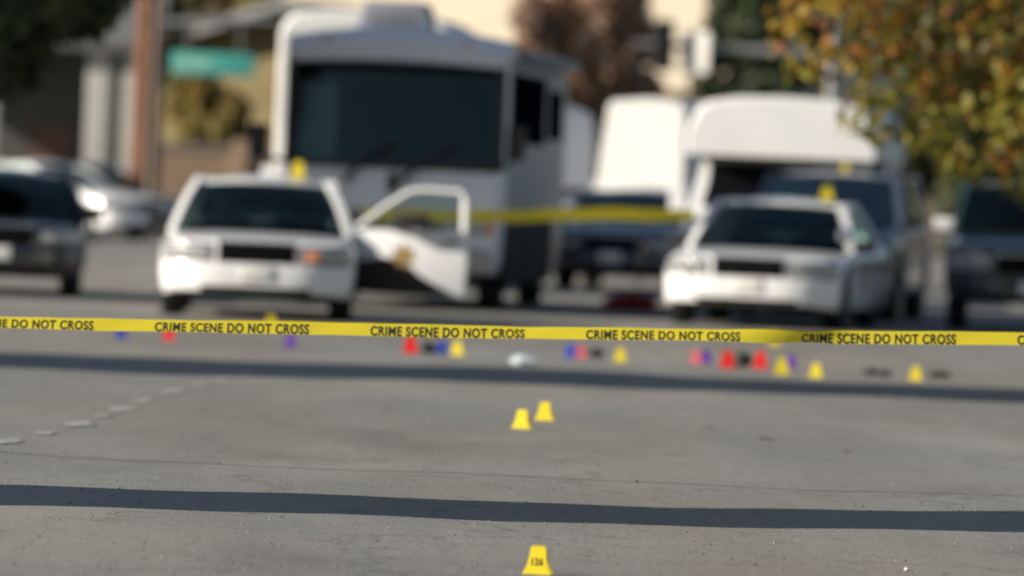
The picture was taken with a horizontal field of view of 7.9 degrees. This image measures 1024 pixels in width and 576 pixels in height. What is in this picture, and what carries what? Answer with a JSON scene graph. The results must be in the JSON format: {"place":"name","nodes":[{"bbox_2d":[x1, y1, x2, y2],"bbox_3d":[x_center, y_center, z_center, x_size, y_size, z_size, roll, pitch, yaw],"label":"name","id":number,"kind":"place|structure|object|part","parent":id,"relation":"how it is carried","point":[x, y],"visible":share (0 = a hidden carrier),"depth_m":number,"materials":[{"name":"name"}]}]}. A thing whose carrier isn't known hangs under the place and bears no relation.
{"place":"outdoors","nodes":[
{"label":"outdoors","id":0,"kind":"place"},
{"bbox_2d":[0,235,1023,575],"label":"road","id":1,"kind":"structure","parent":0,"point":[644,421],"depth_m":42.97,"materials":[{"name":"grey asphalt"}]},
{"bbox_2d":[0,438,22,443],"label":"lane marking","id":2,"kind":"object","parent":1,"relation":"on","point":[11,440],"visible":1,"depth_m":39.66,"materials":[{"name":"paint"}]},
{"bbox_2d":[33,431,59,433],"bbox_3d":[-2.594,0.804,41.219,0.144,0.002,0.600,3,1,0],"label":"lane marking","id":3,"kind":"object","parent":1,"relation":"on","point":[44,432],"visible":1,"depth_m":41.24,"materials":[{"name":"paint"}]},
{"bbox_2d":[0,168,101,297],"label":"parked sedan","id":4,"kind":"object","parent":1,"relation":"on","point":[44,232],"visible":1,"depth_m":81.42,"materials":[{"name":"black paint"}]},
{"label":"door","id":5,"kind":"part","parent":4,"relation":"part of","materials":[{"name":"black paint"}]},
{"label":"door","id":6,"kind":"part","parent":4,"relation":"part of","materials":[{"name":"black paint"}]},
{"bbox_2d":[57,421,94,425],"bbox_3d":[-2.516,0.784,42.918,0.229,0.002,1.000,3,1,0],"label":"lane marking","id":7,"kind":"object","parent":1,"relation":"on","point":[81,423],"visible":1,"depth_m":42.82,"materials":[{"name":"paint"}]},
{"bbox_2d":[92,414,109,416],"bbox_3d":[-2.468,0.767,44.518,0.130,0.004,0.600,3,1,0],"label":"lane marking","id":8,"kind":"object","parent":1,"relation":"on","point":[102,415],"visible":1,"depth_m":44.52,"materials":[{"name":"paint"}]},
{"bbox_2d":[114,331,127,338],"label":"evidence marker","id":9,"kind":"object","parent":1,"relation":"on","point":[120,334],"visible":0.59,"depth_m":64.28,"materials":[{"name":"blue plastic"}]},
{"bbox_2d":[65,163,180,234],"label":"parked sedan","id":10,"kind":"object","parent":1,"relation":"on","point":[123,180],"visible":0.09,"depth_m":148.86,"materials":[{"name":"blue paint"}]},
{"bbox_2d":[106,406,142,411],"bbox_3d":[-2.413,0.751,46.018,0.224,0.003,1.100,3,1,0],"label":"lane marking","id":11,"kind":"object","parent":1,"relation":"on","point":[116,409],"visible":1,"depth_m":46.06,"materials":[{"name":"paint"}]},
{"bbox_2d":[131,398,155,401],"bbox_3d":[-2.374,0.724,47.818,0.164,0.005,0.800,3,1,0],"label":"lane marking","id":12,"kind":"object","parent":1,"relation":"on","point":[146,399],"visible":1,"depth_m":47.78,"materials":[{"name":"paint"}]},
{"bbox_2d":[162,332,175,339],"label":"evidence marker","id":13,"kind":"object","parent":1,"relation":"on","point":[168,336],"visible":0.62,"depth_m":64.19,"materials":[{"name":"red plastic"}]},
{"bbox_2d":[163,389,185,393],"bbox_3d":[-2.280,0.694,49.918,0.178,0.004,1.303,3,1,3],"label":"lane marking","id":14,"kind":"object","parent":1,"relation":"on","point":[173,391],"visible":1,"depth_m":49.86,"materials":[{"name":"paint"}]},
{"bbox_2d":[144,0,278,238],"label":"street sign","id":15,"kind":"object","parent":1,"relation":"on","point":[219,64],"visible":0.99,"depth_m":145.93,"materials":[{"name":"metal"}]},
{"bbox_2d":[214,378,232,380],"bbox_3d":[-2.087,0.661,53.517,0.138,0.004,0.800,3,1,0],"label":"lane marking","id":16,"kind":"object","parent":1,"relation":"on","point":[222,379],"visible":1,"depth_m":53.55,"materials":[{"name":"paint"}]},
{"bbox_2d":[231,372,258,376],"bbox_3d":[-1.968,0.642,55.117,0.220,0.003,1.304,3,1,2],"label":"lane marking","id":17,"kind":"object","parent":1,"relation":"on","point":[247,374],"visible":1,"depth_m":55.08,"materials":[{"name":"paint"}]},
{"bbox_2d":[267,316,274,320],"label":"evidence marker","id":18,"kind":"object","parent":1,"relation":"on","point":[271,318],"visible":0.41,"depth_m":70.60,"materials":[{"name":"yellow plastic"}]},
{"bbox_2d":[283,334,296,347],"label":"evidence marker","id":19,"kind":"object","parent":1,"relation":"on","point":[290,340],"visible":0.86,"depth_m":63.29,"materials":[{"name":"purple plastic"}]},
{"bbox_2d":[148,175,469,321],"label":"police car","id":20,"kind":"object","parent":1,"relation":"on","point":[263,237],"visible":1,"depth_m":75.73,"materials":[{"name":"white paint"}]},
{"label":"door","id":21,"kind":"part","parent":20,"relation":"part of","materials":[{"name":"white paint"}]},
{"bbox_2d":[290,161,305,177],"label":"evidence marker","id":22,"kind":"object","parent":20,"relation":"on","point":[297,170],"visible":1,"depth_m":76.86,"materials":[{"name":"yellow plastic"}]},
{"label":"door","id":23,"kind":"part","parent":20,"relation":"part of","materials":[{"name":"white paint"}]},
{"bbox_2d":[363,207,693,221],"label":"barrier tape","id":24,"kind":"object","parent":20,"relation":"attached to","point":[582,214],"visible":0.85,"depth_m":80.31,"materials":[{"name":"yellow plastic"}]},
{"bbox_2d":[261,9,474,176],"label":"box truck","id":25,"kind":"object","parent":1,"relation":"on","point":[311,21],"visible":0.02,"depth_m":99.52,"materials":[{"name":"white paint"}]},
{"bbox_2d":[402,337,418,353],"bbox_3d":[-0.862,0.481,63.015,0.149,0.147,0.102,3,1,0],"label":"evidence marker","id":26,"kind":"object","parent":1,"relation":"on","point":[410,346],"visible":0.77,"depth_m":62.98,"materials":[{"name":"red plastic"}]},
{"bbox_2d":[249,0,578,310],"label":"motorhome","id":27,"kind":"object","parent":1,"relation":"on","point":[386,101],"visible":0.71,"depth_m":83.93,"materials":[{"name":"grey paint"}]},
{"bbox_2d":[501,222,516,285],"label":"locker door","id":28,"kind":"structure","parent":27,"relation":"in","point":[510,228],"depth_m":84.54,"materials":[{"name":"metal"}]},
{"bbox_2d":[514,222,526,283],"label":"locker door","id":29,"kind":"structure","parent":27,"relation":"in","point":[521,226],"depth_m":86.02,"materials":[{"name":"metal"}]},
{"bbox_2d":[510,73,546,145],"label":"side window","id":30,"kind":"structure","parent":27,"relation":"in","point":[529,93],"depth_m":86.44,"materials":[{"name":"black glass"}]},
{"bbox_2d":[524,221,535,282],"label":"locker door","id":31,"kind":"structure","parent":27,"relation":"in","point":[530,226],"depth_m":87.31,"materials":[{"name":"metal"}]},
{"bbox_2d":[533,221,543,281],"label":"locker door","id":32,"kind":"structure","parent":27,"relation":"in","point":[539,224],"depth_m":88.51,"materials":[{"name":"grey metal"}]},
{"bbox_2d":[541,221,552,280],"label":"locker door","id":33,"kind":"structure","parent":27,"relation":"in","point":[547,229],"depth_m":89.68,"materials":[{"name":"grey metal"}]},
{"bbox_2d":[547,90,563,140],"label":"side window","id":34,"kind":"structure","parent":27,"relation":"in","point":[555,115],"depth_m":90.06,"materials":[{"name":"black glass"}]},
{"bbox_2d":[418,341,435,352],"bbox_3d":[-0.725,0.514,63.417,0.152,0.121,0.129,3,1,0],"label":"black pouch","id":35,"kind":"object","parent":1,"relation":"on","point":[427,347],"visible":1,"depth_m":63.37,"materials":[{"name":"black"}]},
{"bbox_2d":[434,340,448,353],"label":"evidence marker","id":36,"kind":"object","parent":1,"relation":"on","point":[441,347],"visible":1,"depth_m":63.59,"materials":[{"name":"blue plastic"}]},
{"bbox_2d":[450,341,464,354],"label":"evidence marker","id":37,"kind":"object","parent":1,"relation":"on","point":[457,349],"visible":1,"depth_m":63.19,"materials":[{"name":"yellow plastic"}]},
{"bbox_2d":[511,409,532,428],"bbox_3d":[0.065,0.809,45.817,0.118,0.116,0.081,3,1,16],"label":"evidence marker","id":38,"kind":"object","parent":1,"relation":"on","point":[522,420],"visible":1,"depth_m":45.80,"materials":[{"name":"yellow plastic"}]},
{"bbox_2d":[508,354,535,365],"bbox_3d":[0.084,0.594,60.019,0.231,0.113,0.143,2,1,-16],"label":"crumpled paper","id":39,"kind":"object","parent":1,"relation":"on","point":[521,360],"visible":0.98,"depth_m":59.98,"materials":[{"name":"white paper"}]},
{"bbox_2d":[522,545,552,574],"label":"evidence marker","id":40,"kind":"object","parent":1,"relation":"on","point":[538,563],"visible":1,"depth_m":29.18,"materials":[{"name":"yellow plastic"}]},
{"bbox_2d":[534,402,554,420],"bbox_3d":[0.211,0.786,47.317,0.118,0.116,0.081,3,1,12],"label":"evidence marker","id":41,"kind":"object","parent":1,"relation":"on","point":[544,412],"visible":1,"depth_m":47.29,"materials":[{"name":"yellow plastic"}]},
{"bbox_2d":[563,344,575,357],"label":"evidence marker","id":42,"kind":"object","parent":1,"relation":"on","point":[570,351],"visible":1,"depth_m":63.99,"materials":[{"name":"blue plastic"}]},
{"bbox_2d":[562,105,596,274],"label":"delivery van","id":43,"kind":"object","parent":1,"relation":"on","point":[578,182],"depth_m":119.60,"materials":[{"name":"grey paint"}]},
{"bbox_2d":[574,345,587,358],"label":"evidence marker","id":44,"kind":"object","parent":1,"relation":"on","point":[581,352],"visible":1,"depth_m":63.89,"materials":[{"name":"red plastic"}]},
{"bbox_2d":[587,348,604,356],"bbox_3d":[0.732,0.572,64.616,0.158,0.091,0.109,3,1,0],"label":"black pouch","id":45,"kind":"object","parent":1,"relation":"on","point":[595,352],"visible":1,"depth_m":64.58,"materials":[{"name":"black"}]},
{"bbox_2d":[613,348,626,361],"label":"evidence marker","id":46,"kind":"object","parent":1,"relation":"on","point":[620,355],"visible":1,"depth_m":63.29,"materials":[{"name":"yellow plastic"}]},
{"bbox_2d":[552,189,691,287],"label":"parked sedan","id":47,"kind":"object","parent":1,"relation":"on","point":[592,252],"visible":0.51,"depth_m":103.66,"materials":[{"name":"blue paint"}]},
{"bbox_2d":[601,293,660,311],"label":"red blanket","id":48,"kind":"object","parent":1,"relation":"on","point":[631,302],"visible":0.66,"depth_m":88.68,"materials":[{"name":"fabric"}]},
{"bbox_2d":[596,98,704,280],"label":"cargo trailer","id":49,"kind":"object","parent":1,"relation":"on","point":[644,143],"visible":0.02,"depth_m":116.00,"materials":[{"name":"white metal"}]},
{"bbox_2d":[637,188,669,285],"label":"rubbish bin","id":50,"kind":"object","parent":1,"relation":"on","point":[640,278],"visible":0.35,"depth_m":110.71,"materials":[{"name":"black plastic"}]},
{"bbox_2d":[689,350,701,363],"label":"evidence marker","id":51,"kind":"object","parent":1,"relation":"on","point":[695,358],"visible":1,"depth_m":64.29,"materials":[{"name":"red plastic"}]},
{"bbox_2d":[701,350,712,362],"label":"evidence marker","id":52,"kind":"object","parent":1,"relation":"on","point":[706,356],"visible":1,"depth_m":64.69,"materials":[{"name":"purple plastic"}]},
{"bbox_2d":[718,350,735,367],"bbox_3d":[1.845,0.610,63.515,0.149,0.147,0.102,3,1,0],"label":"evidence marker","id":53,"kind":"object","parent":1,"relation":"on","point":[727,360],"visible":1,"depth_m":63.48,"materials":[{"name":"red plastic"}]},
{"bbox_2d":[751,351,768,368],"bbox_3d":[2.145,0.618,64.015,0.149,0.147,0.102,3,1,3],"label":"evidence marker","id":54,"kind":"object","parent":1,"relation":"on","point":[760,360],"visible":1,"depth_m":63.98,"materials":[{"name":"red plastic"}]},
{"bbox_2d":[665,197,892,330],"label":"police car","id":55,"kind":"object","parent":1,"relation":"on","point":[830,262],"visible":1,"depth_m":82.03,"materials":[{"name":"white paint"}]},
{"bbox_2d":[819,185,833,199],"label":"evidence marker","id":56,"kind":"object","parent":55,"relation":"on","point":[826,194],"visible":1,"depth_m":83.55,"materials":[{"name":"yellow plastic"}]},
{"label":"side window","id":57,"kind":"part","parent":55,"relation":"part of","materials":[{"name":"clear glass"}]},
{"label":"door","id":58,"kind":"part","parent":55,"relation":"part of","materials":[{"name":"white paint"}]},
{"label":"door","id":59,"kind":"part","parent":55,"relation":"part of","materials":[{"name":"white paint"}]},
{"bbox_2d":[773,358,789,374],"bbox_3d":[2.273,0.658,62.416,0.135,0.134,0.093,3,1,0],"label":"evidence marker","id":60,"kind":"object","parent":1,"relation":"on","point":[781,368],"visible":1,"depth_m":62.39,"materials":[{"name":"yellow plastic"}]},
{"bbox_2d":[669,97,903,312],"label":"motorhome","id":61,"kind":"object","parent":1,"relation":"on","point":[743,146],"visible":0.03,"depth_m":93.87,"materials":[{"name":"white paint"}]},
{"bbox_2d":[787,355,796,367],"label":"evidence marker","id":62,"kind":"object","parent":1,"relation":"on","point":[791,362],"visible":0.87,"depth_m":64.39,"materials":[{"name":"purple plastic"}]},
{"bbox_2d":[808,363,823,377],"bbox_3d":[2.533,0.685,61.716,0.118,0.116,0.081,3,1,10],"label":"evidence marker","id":63,"kind":"object","parent":1,"relation":"on","point":[816,370],"visible":1,"depth_m":61.69,"materials":[{"name":"yellow plastic"}]},
{"bbox_2d":[735,165,930,321],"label":"parked suv","id":64,"kind":"object","parent":1,"relation":"on","point":[891,207],"visible":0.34,"depth_m":89.75,"materials":[{"name":"blue paint"}]},
{"bbox_2d":[841,163,848,170],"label":"evidence marker","id":65,"kind":"object","parent":64,"relation":"on","point":[844,166],"visible":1,"depth_m":90.96,"materials":[{"name":"yellow plastic"}]},
{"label":"side window","id":66,"kind":"part","parent":64,"relation":"part of","materials":[{"name":"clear glass"}]},
{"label":"door","id":67,"kind":"part","parent":64,"relation":"part of","materials":[{"name":"grey paint"}]},
{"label":"side window","id":68,"kind":"part","parent":64,"relation":"part of","materials":[{"name":"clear glass"}]},
{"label":"door","id":69,"kind":"part","parent":64,"relation":"part of","materials":[{"name":"grey paint"}]},
{"bbox_2d":[861,368,878,374],"bbox_3d":[3.065,0.718,63.417,0.167,0.069,0.092,3,1,0],"label":"black pouch","id":70,"kind":"object","parent":1,"relation":"on","point":[870,371],"visible":1,"depth_m":63.38,"materials":[{"name":"black fabric"}]},
{"bbox_2d":[877,370,891,376],"bbox_3d":[3.171,0.728,63.017,0.128,0.069,0.108,3,1,0],"label":"black pouch","id":71,"kind":"object","parent":1,"relation":"on","point":[886,373],"visible":1,"depth_m":62.98,"materials":[{"name":"black fabric"}]},
{"bbox_2d":[908,366,922,380],"bbox_3d":[3.372,0.714,61.916,0.118,0.116,0.081,3,1,5],"label":"evidence marker","id":72,"kind":"object","parent":1,"relation":"on","point":[915,374],"visible":1,"depth_m":61.89,"materials":[{"name":"yellow plastic"}]},
{"bbox_2d":[927,371,950,377],"bbox_3d":[3.631,0.741,63.016,0.205,0.067,0.108,3,1,0],"label":"black pouch","id":73,"kind":"object","parent":1,"relation":"on","point":[937,374],"visible":1,"depth_m":62.98,"materials":[{"name":"black"}]},
{"bbox_2d":[934,181,1023,329],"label":"parked minivan","id":74,"kind":"object","parent":1,"relation":"on","point":[984,252],"visible":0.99,"depth_m":84.99,"materials":[{"name":"teal paint"}]},
{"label":"door","id":75,"kind":"part","parent":74,"relation":"part of","materials":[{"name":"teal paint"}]},
{"bbox_2d":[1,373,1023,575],"bbox_3d":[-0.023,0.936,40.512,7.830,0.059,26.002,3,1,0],"label":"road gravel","id":76,"kind":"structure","parent":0,"point":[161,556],"depth_m":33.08,"materials":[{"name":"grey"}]},
{"bbox_2d":[113,230,943,270],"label":"cross street","id":77,"kind":"structure","parent":0,"point":[934,267],"depth_m":155.45,"materials":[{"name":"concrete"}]},
{"bbox_2d":[634,20,839,100],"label":"traffic signal","id":78,"kind":"object","parent":77,"relation":"on","point":[695,47],"visible":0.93,"depth_m":159.83,"materials":[{"name":"metal"}]},
{"bbox_2d":[113,233,949,257],"bbox_3d":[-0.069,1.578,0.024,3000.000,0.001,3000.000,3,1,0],"label":"ground","id":79,"kind":"structure","parent":0,"point":[938,240],"depth_m":230.79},
{"bbox_2d":[0,0,134,105],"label":"evergreen tree","id":80,"kind":"object","parent":79,"relation":"on","point":[32,32],"visible":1,"depth_m":81.97,"materials":[{"name":"green plant"}]},
{"bbox_2d":[0,0,169,232],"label":"porch house","id":81,"kind":"structure","parent":79,"relation":"on","point":[78,108],"depth_m":157.95,"materials":[{"name":"grey paint"}]},
{"bbox_2d":[29,124,74,163],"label":"door","id":82,"kind":"structure","parent":81,"relation":"in","point":[50,143],"depth_m":157.90,"materials":[{"name":"brown wood"}]},
{"bbox_2d":[0,161,170,239],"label":"parked sedan","id":83,"kind":"object","parent":79,"relation":"on","point":[126,213],"visible":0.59,"depth_m":141.09,"materials":[{"name":"white paint"}]},
{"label":"side window","id":84,"kind":"part","parent":83,"relation":"part of","materials":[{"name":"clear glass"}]},
{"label":"side window","id":85,"kind":"part","parent":83,"relation":"part of","materials":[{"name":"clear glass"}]},
{"bbox_2d":[88,230,112,239],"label":"kerb","id":86,"kind":"structure","parent":79,"relation":"on","point":[101,234],"depth_m":143.76,"materials":[{"name":"concrete"}]},
{"bbox_2d":[130,0,153,186],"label":"utility pole","id":87,"kind":"object","parent":79,"relation":"on","point":[140,123],"visible":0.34,"depth_m":149.78,"materials":[{"name":"brown wood"}]},
{"bbox_2d":[162,0,196,71],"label":"leafy tree","id":88,"kind":"object","parent":79,"relation":"on","point":[174,39],"visible":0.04,"depth_m":175.66,"materials":[{"name":"green plant"}]},
{"bbox_2d":[163,73,256,150],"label":"olive tree","id":89,"kind":"object","parent":79,"relation":"on","point":[204,109],"visible":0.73,"depth_m":171.27,"materials":[{"name":"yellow plant"}]},
{"bbox_2d":[158,140,273,197],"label":"garden wall","id":90,"kind":"structure","parent":79,"relation":"on","point":[181,166],"depth_m":169.18,"materials":[{"name":"concrete"}]},
{"bbox_2d":[173,0,270,18],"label":"leafy tree","id":91,"kind":"object","parent":79,"relation":"on","point":[220,8],"visible":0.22,"depth_m":195.27,"materials":[{"name":"green plant"}]},
{"bbox_2d":[161,0,362,147],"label":"gabled house","id":92,"kind":"structure","parent":79,"relation":"on","point":[260,41],"depth_m":180.15,"materials":[{"name":"beige paint"}]},
{"bbox_2d":[268,72,277,147],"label":"olive tree","id":93,"kind":"object","parent":79,"relation":"on","point":[272,89],"visible":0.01,"depth_m":173.65,"materials":[{"name":"plant"}]},
{"bbox_2d":[156,230,944,264],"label":"kerb","id":94,"kind":"structure","parent":79,"relation":"on","point":[938,261],"depth_m":164.00,"materials":[{"name":"concrete"}]},
{"bbox_2d":[505,0,659,147],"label":"brown tree","id":95,"kind":"object","parent":79,"relation":"on","point":[594,39],"visible":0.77,"depth_m":165.21,"materials":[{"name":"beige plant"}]},
{"bbox_2d":[592,74,693,179],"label":"brown tree","id":96,"kind":"object","parent":79,"relation":"on","point":[660,92],"visible":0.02,"depth_m":171.91,"materials":[{"name":"brown plant"}]},
{"bbox_2d":[687,0,848,101],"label":"leafy tree","id":97,"kind":"object","parent":79,"relation":"on","point":[738,22],"visible":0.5,"depth_m":171.22,"materials":[{"name":"green plant"}]},
{"bbox_2d":[764,0,1023,206],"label":"autumn tree","id":98,"kind":"object","parent":79,"relation":"on","point":[996,60],"visible":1,"depth_m":71.69,"materials":[{"name":"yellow plant"}]},
{"bbox_2d":[836,0,996,205],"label":"leafy tree","id":99,"kind":"object","parent":79,"relation":"on","point":[920,165],"visible":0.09,"depth_m":177.03,"materials":[{"name":"green plant"}]},
{"bbox_2d":[915,13,1023,217],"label":"evergreen tree","id":100,"kind":"object","parent":79,"relation":"on","point":[947,195],"visible":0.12,"depth_m":120.39,"materials":[{"name":"green plant"}]},
{"bbox_2d":[257,0,891,109],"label":"apartment block","id":101,"kind":"structure","parent":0,"point":[486,18],"depth_m":191.92,"materials":[{"name":"beige paint"}]},
{"bbox_2d":[733,351,752,366],"bbox_3d":[1.998,0.626,64.214,0.179,0.162,0.131,3,1,0],"label":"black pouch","id":102,"kind":"object","parent":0,"point":[742,359],"visible":0.98,"depth_m":64.17,"materials":[{"name":"black"}]},
{"bbox_3d":[-5.617,0.259,37.842,0.230,0.950,0.224,2,1,0],"label":"barrier post","id":103,"kind":"object","parent":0,"visible":0},
{"bbox_2d":[0,317,1023,344],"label":"barrier tape","id":104,"kind":"object","parent":103,"relation":"attached to","point":[612,333],"visible":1,"depth_m":37.81,"materials":[{"name":"yellow plastic"}]}
]}

